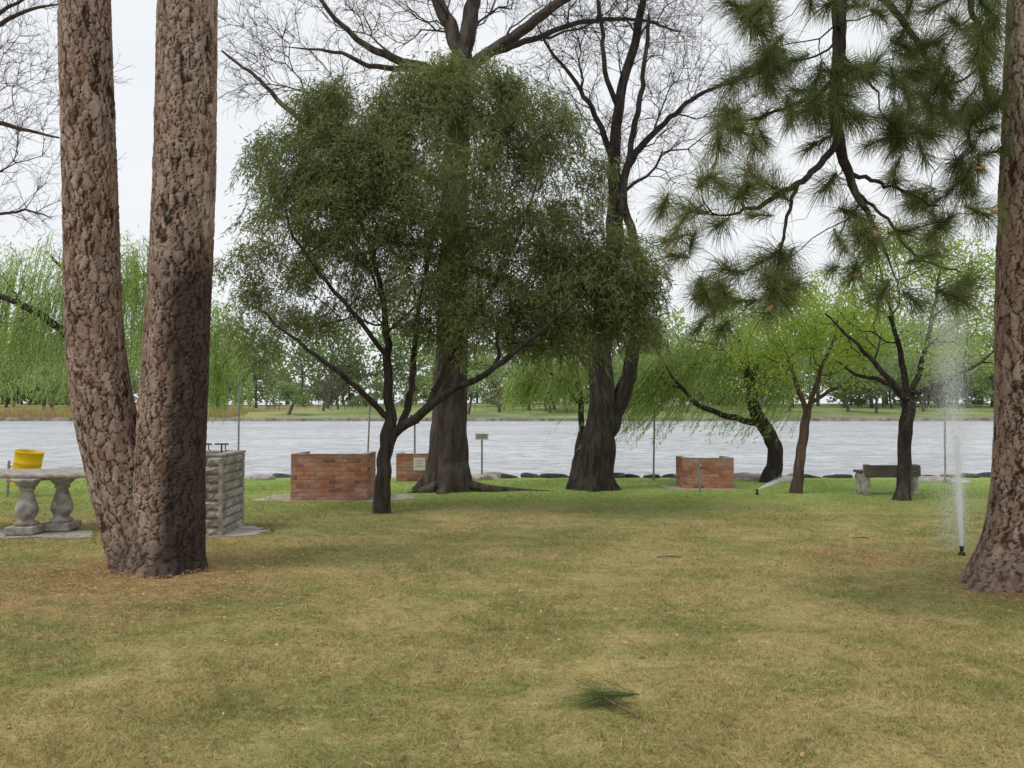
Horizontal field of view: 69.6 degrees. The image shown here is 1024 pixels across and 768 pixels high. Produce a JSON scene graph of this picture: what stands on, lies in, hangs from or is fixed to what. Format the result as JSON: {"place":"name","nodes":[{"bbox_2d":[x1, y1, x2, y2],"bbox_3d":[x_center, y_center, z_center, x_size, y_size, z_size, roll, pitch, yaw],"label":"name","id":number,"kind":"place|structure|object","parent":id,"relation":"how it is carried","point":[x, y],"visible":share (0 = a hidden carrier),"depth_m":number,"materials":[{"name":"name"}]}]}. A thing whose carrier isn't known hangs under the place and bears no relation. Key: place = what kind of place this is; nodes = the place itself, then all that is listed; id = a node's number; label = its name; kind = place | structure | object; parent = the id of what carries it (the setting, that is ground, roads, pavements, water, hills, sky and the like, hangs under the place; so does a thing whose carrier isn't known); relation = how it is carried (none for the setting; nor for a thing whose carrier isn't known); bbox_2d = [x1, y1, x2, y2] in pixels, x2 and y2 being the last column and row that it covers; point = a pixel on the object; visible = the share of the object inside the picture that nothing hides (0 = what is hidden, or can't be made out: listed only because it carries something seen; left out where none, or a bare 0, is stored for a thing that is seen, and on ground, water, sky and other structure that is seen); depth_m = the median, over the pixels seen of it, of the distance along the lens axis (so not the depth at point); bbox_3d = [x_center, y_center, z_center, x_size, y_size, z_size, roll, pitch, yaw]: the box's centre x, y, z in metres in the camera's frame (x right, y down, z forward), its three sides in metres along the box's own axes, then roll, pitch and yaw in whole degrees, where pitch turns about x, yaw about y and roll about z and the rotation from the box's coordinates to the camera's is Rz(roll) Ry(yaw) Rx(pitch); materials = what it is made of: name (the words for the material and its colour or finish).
{"place":"outdoors","nodes":[
{"label":"outdoors","id":0,"kind":"place"},
{"bbox_2d":[0,421,993,477],"bbox_3d":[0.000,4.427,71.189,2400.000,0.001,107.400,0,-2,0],"label":"lake water","id":1,"kind":"structure","parent":0,"point":[516,448],"depth_m":41.15,"materials":[{"name":"grey liquid"}]},
{"bbox_2d":[0,0,1005,404],"label":"sky","id":2,"kind":"structure","parent":0,"point":[133,21],"materials":[{"name":"white"}]},
{"bbox_2d":[0,403,1023,767],"bbox_3d":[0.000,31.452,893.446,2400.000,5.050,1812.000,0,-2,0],"label":"lawn ground","id":3,"kind":"structure","parent":0,"point":[490,411],"depth_m":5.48,"materials":[{"name":"green plant"}]},
{"bbox_2d":[6,449,44,496],"bbox_3d":[-8.977,1.659,13.550,0.659,0.913,0.480,0,-2,0],"label":"litter bin","id":4,"kind":"object","parent":3,"relation":"on","point":[27,459],"visible":0.62,"depth_m":13.40,"materials":[{"name":"yellow paint"}]},
{"bbox_2d":[0,469,84,534],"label":"concrete table","id":5,"kind":"object","parent":3,"relation":"on","point":[26,509],"visible":0.99,"depth_m":9.46,"materials":[{"name":"grey concrete"}]},
{"bbox_2d":[0,529,95,539],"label":"concrete slab","id":6,"kind":"structure","parent":3,"relation":"on","point":[59,534],"depth_m":9.28,"materials":[{"name":"grey concrete"}]},
{"bbox_2d":[0,0,132,241],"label":"bare tree","id":7,"kind":"object","parent":3,"relation":"on","point":[3,22],"visible":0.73,"depth_m":13.17,"materials":[{"name":"brown plant"}]},
{"bbox_2d":[0,404,247,417],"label":"dry reeds","id":8,"kind":"object","parent":3,"relation":"on","point":[5,411],"visible":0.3,"depth_m":127.48,"materials":[{"name":"plant"}]},
{"bbox_2d":[0,225,255,423],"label":"willow tree","id":9,"kind":"object","parent":3,"relation":"on","point":[39,316],"visible":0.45,"depth_m":19.16,"materials":[{"name":"green plant"}]},
{"bbox_2d":[57,0,217,578],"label":"pine tree","id":10,"kind":"object","parent":3,"relation":"on","point":[144,466],"visible":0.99,"depth_m":7.29,"materials":[{"name":"brown plant"}]},
{"bbox_2d":[237,378,239,449],"bbox_3d":[-6.228,1.043,16.774,0.073,2.381,0.073,-1,-2,22],"label":"marker pole","id":11,"kind":"object","parent":3,"relation":"on","point":[238,413],"visible":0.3,"depth_m":16.77,"materials":[{"name":"metal"}]},
{"bbox_2d":[206,525,275,536],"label":"concrete slab","id":12,"kind":"structure","parent":3,"relation":"on","point":[254,530],"depth_m":9.57,"materials":[{"name":"grey concrete"}]},
{"bbox_2d":[205,443,245,535],"bbox_3d":[-4.175,1.355,9.714,1.068,1.156,0.938,0,-2,-3],"label":"stone barbecue","id":13,"kind":"object","parent":12,"relation":"on","point":[225,482],"visible":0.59,"depth_m":9.37,"materials":[{"name":"stone"}]},
{"bbox_2d":[214,402,383,409],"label":"park fence","id":14,"kind":"object","parent":3,"relation":"on","point":[305,407],"visible":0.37,"depth_m":146.92,"materials":[{"name":"grey metal"}]},
{"bbox_2d":[251,494,415,501],"bbox_3d":[-3.150,2.069,13.320,2.858,0.030,1.269,0,-2,0],"label":"paved patch","id":15,"kind":"object","parent":3,"relation":"on","point":[393,497],"visible":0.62,"depth_m":13.17,"materials":[{"name":"grey concrete"}]},
{"bbox_2d":[290,451,375,500],"bbox_3d":[-3.212,1.653,13.313,1.344,0.825,0.854,0,-2,0],"label":"brick barbecue","id":16,"kind":"object","parent":15,"relation":"on","point":[334,477],"visible":0.98,"depth_m":12.89,"materials":[{"name":"brick"}]},
{"bbox_2d":[367,406,370,451],"bbox_3d":[-3.320,1.371,16.963,0.119,1.740,0.072,0,-2,0],"label":"marker pole","id":17,"kind":"object","parent":3,"relation":"on","point":[368,429],"visible":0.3,"depth_m":16.96,"materials":[{"name":"metal"}]},
{"bbox_2d":[396,452,428,480],"bbox_3d":[-2.217,1.876,16.736,0.767,0.618,0.628,0,-2,0],"label":"brick barbecue","id":18,"kind":"object","parent":3,"relation":"on","point":[410,466],"visible":0.71,"depth_m":16.45,"materials":[{"name":"brick"}]},
{"bbox_2d":[410,415,418,452],"bbox_3d":[-2.245,1.476,16.952,0.220,1.529,0.093,0,-2,0],"label":"marker pole","id":19,"kind":"object","parent":3,"relation":"on","point":[414,437],"visible":0.2,"depth_m":16.95,"materials":[{"name":"metal"}]},
{"bbox_2d":[209,37,682,513],"bbox_3d":[-1.180,-1.653,11.508,7.882,7.413,3.038,0,-2,0],"label":"karee tree","id":20,"kind":"object","parent":3,"relation":"on","point":[358,190],"visible":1,"depth_m":11.26,"materials":[{"name":"green plant"}]},
{"bbox_2d":[217,0,707,493],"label":"bare poplar tree","id":21,"kind":"object","parent":3,"relation":"on","point":[447,470],"visible":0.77,"depth_m":14.58,"materials":[{"name":"brown plant"}]},
{"bbox_2d":[475,433,487,473],"bbox_3d":[-0.694,1.690,16.945,0.300,1.101,0.092,0,-2,0],"label":"notice sign","id":22,"kind":"object","parent":3,"relation":"on","point":[481,436],"visible":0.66,"depth_m":16.92,"materials":[{"name":"metal"}]},
{"bbox_2d":[2,467,972,483],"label":"shore rocks","id":23,"kind":"object","parent":3,"relation":"on","point":[746,476],"visible":0.42,"depth_m":16.71,"materials":[{"name":"grey stone"}]},
{"bbox_2d":[0,418,993,420],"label":"lake wall","id":24,"kind":"structure","parent":3,"relation":"on","point":[494,419],"depth_m":123.62,"materials":[{"name":"stone"}]},
{"bbox_2d":[0,282,994,414],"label":"distant treeline","id":25,"kind":"object","parent":3,"relation":"on","point":[326,391],"visible":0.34,"depth_m":165.65,"materials":[{"name":"green plant"}]},
{"bbox_2d":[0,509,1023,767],"bbox_3d":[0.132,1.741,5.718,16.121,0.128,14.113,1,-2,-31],"label":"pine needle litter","id":26,"kind":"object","parent":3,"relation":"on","point":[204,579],"visible":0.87,"depth_m":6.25,"materials":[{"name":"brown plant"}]},
{"bbox_2d":[487,346,589,478],"bbox_3d":[0.763,0.534,17.015,2.744,3.461,1.885,0,-2,0],"label":"willow tree","id":27,"kind":"object","parent":3,"relation":"on","point":[529,387],"visible":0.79,"depth_m":16.82,"materials":[{"name":"green plant"}]},
{"bbox_2d":[547,647,640,718],"bbox_3d":[0.437,1.551,3.975,0.529,0.352,0.518,1,-2,-22],"label":"fallen pine twig","id":28,"kind":"object","parent":3,"relation":"on","point":[598,694],"visible":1,"depth_m":3.98,"materials":[{"name":"green plant"}]},
{"bbox_2d":[250,472,990,477],"bbox_3d":[4.973,2.211,17.402,22.375,0.268,0.788,0,-2,0],"label":"tyre edging","id":29,"kind":"object","parent":3,"relation":"on","point":[556,475],"visible":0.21,"depth_m":17.33,"materials":[{"name":"rubber"}]},
{"bbox_2d":[652,400,655,479],"bbox_3d":[3.226,1.299,16.761,0.095,1.870,0.073,-1,-2,22],"label":"marker pole","id":30,"kind":"object","parent":3,"relation":"on","point":[653,477],"visible":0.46,"depth_m":16.74,"materials":[{"name":"metal"}]},
{"bbox_2d":[506,0,807,491],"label":"bare poplar tree","id":31,"kind":"object","parent":3,"relation":"on","point":[593,470],"visible":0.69,"depth_m":14.78,"materials":[{"name":"brown plant"}]},
{"bbox_2d":[548,319,812,482],"bbox_3d":[3.692,0.336,16.299,5.869,3.870,1.921,0,-2,0],"label":"willow tree","id":32,"kind":"object","parent":3,"relation":"on","point":[661,379],"visible":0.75,"depth_m":16.10,"materials":[{"name":"green plant"}]},
{"bbox_2d":[695,462,701,491],"bbox_3d":[3.634,1.830,14.259,0.095,0.636,0.144,2,-3,-41],"label":"water tap","id":33,"kind":"object","parent":3,"relation":"on","point":[698,471],"visible":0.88,"depth_m":14.26,"materials":[{"name":"metal"}]},
{"bbox_2d":[659,485,743,489],"bbox_3d":[3.876,2.127,14.993,1.728,0.030,0.941,0,-2,10],"label":"paved patch","id":34,"kind":"object","parent":3,"relation":"on","point":[671,487],"visible":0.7,"depth_m":14.84,"materials":[{"name":"grey concrete"}]},
{"bbox_2d":[676,456,733,487],"bbox_3d":[3.975,1.819,15.207,1.030,0.624,0.704,0,-2,0],"label":"brick barbecue","id":35,"kind":"object","parent":34,"relation":"on","point":[717,472],"visible":0.99,"depth_m":14.86,"materials":[{"name":"brick"}]},
{"bbox_2d":[755,472,793,494],"bbox_3d":[5.159,1.858,14.063,1.206,0.503,0.372,1,-2,-36],"label":"lawn sprinkler","id":36,"kind":"object","parent":3,"relation":"on","point":[774,482],"visible":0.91,"depth_m":14.05,"materials":[{"name":"liquid"}]},
{"bbox_2d":[716,263,918,493],"bbox_3d":[5.816,-0.128,14.217,3.798,4.610,1.873,0,-2,0],"label":"spring green tree","id":37,"kind":"object","parent":3,"relation":"on","point":[797,481],"visible":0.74,"depth_m":14.11,"materials":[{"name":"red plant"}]},
{"bbox_2d":[636,0,1023,596],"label":"pine tree","id":38,"kind":"object","parent":3,"relation":"on","point":[995,562],"visible":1,"depth_m":6.08,"materials":[{"name":"green plant"}]},
{"bbox_2d":[853,464,920,494],"bbox_3d":[7.095,1.796,13.948,1.040,0.580,0.495,0,-2,0],"label":"park bench","id":39,"kind":"object","parent":3,"relation":"on","point":[862,480],"visible":0.84,"depth_m":13.74,"materials":[{"name":"concrete"}]},
{"bbox_2d":[795,219,995,500],"bbox_3d":[7.213,-0.425,13.132,4.258,5.124,2.160,0,-2,0],"label":"spring green tree","id":40,"kind":"object","parent":3,"relation":"on","point":[904,463],"visible":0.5,"depth_m":13.00,"materials":[{"name":"green plant"}]},
{"bbox_2d":[943,410,946,482],"bbox_3d":[9.498,1.388,16.162,0.075,1.650,0.073,1,-2,-22],"label":"marker pole","id":41,"kind":"object","parent":3,"relation":"on","point":[945,479],"visible":0.52,"depth_m":16.14,"materials":[{"name":"metal"}]},
{"bbox_2d":[903,293,990,555],"bbox_3d":[4.791,0.462,8.130,1.329,2.881,0.962,0,-2,0],"label":"lawn sprinkler","id":42,"kind":"object","parent":3,"relation":"on","point":[958,478],"visible":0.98,"depth_m":8.10,"materials":[{"name":"liquid"}]}
]}

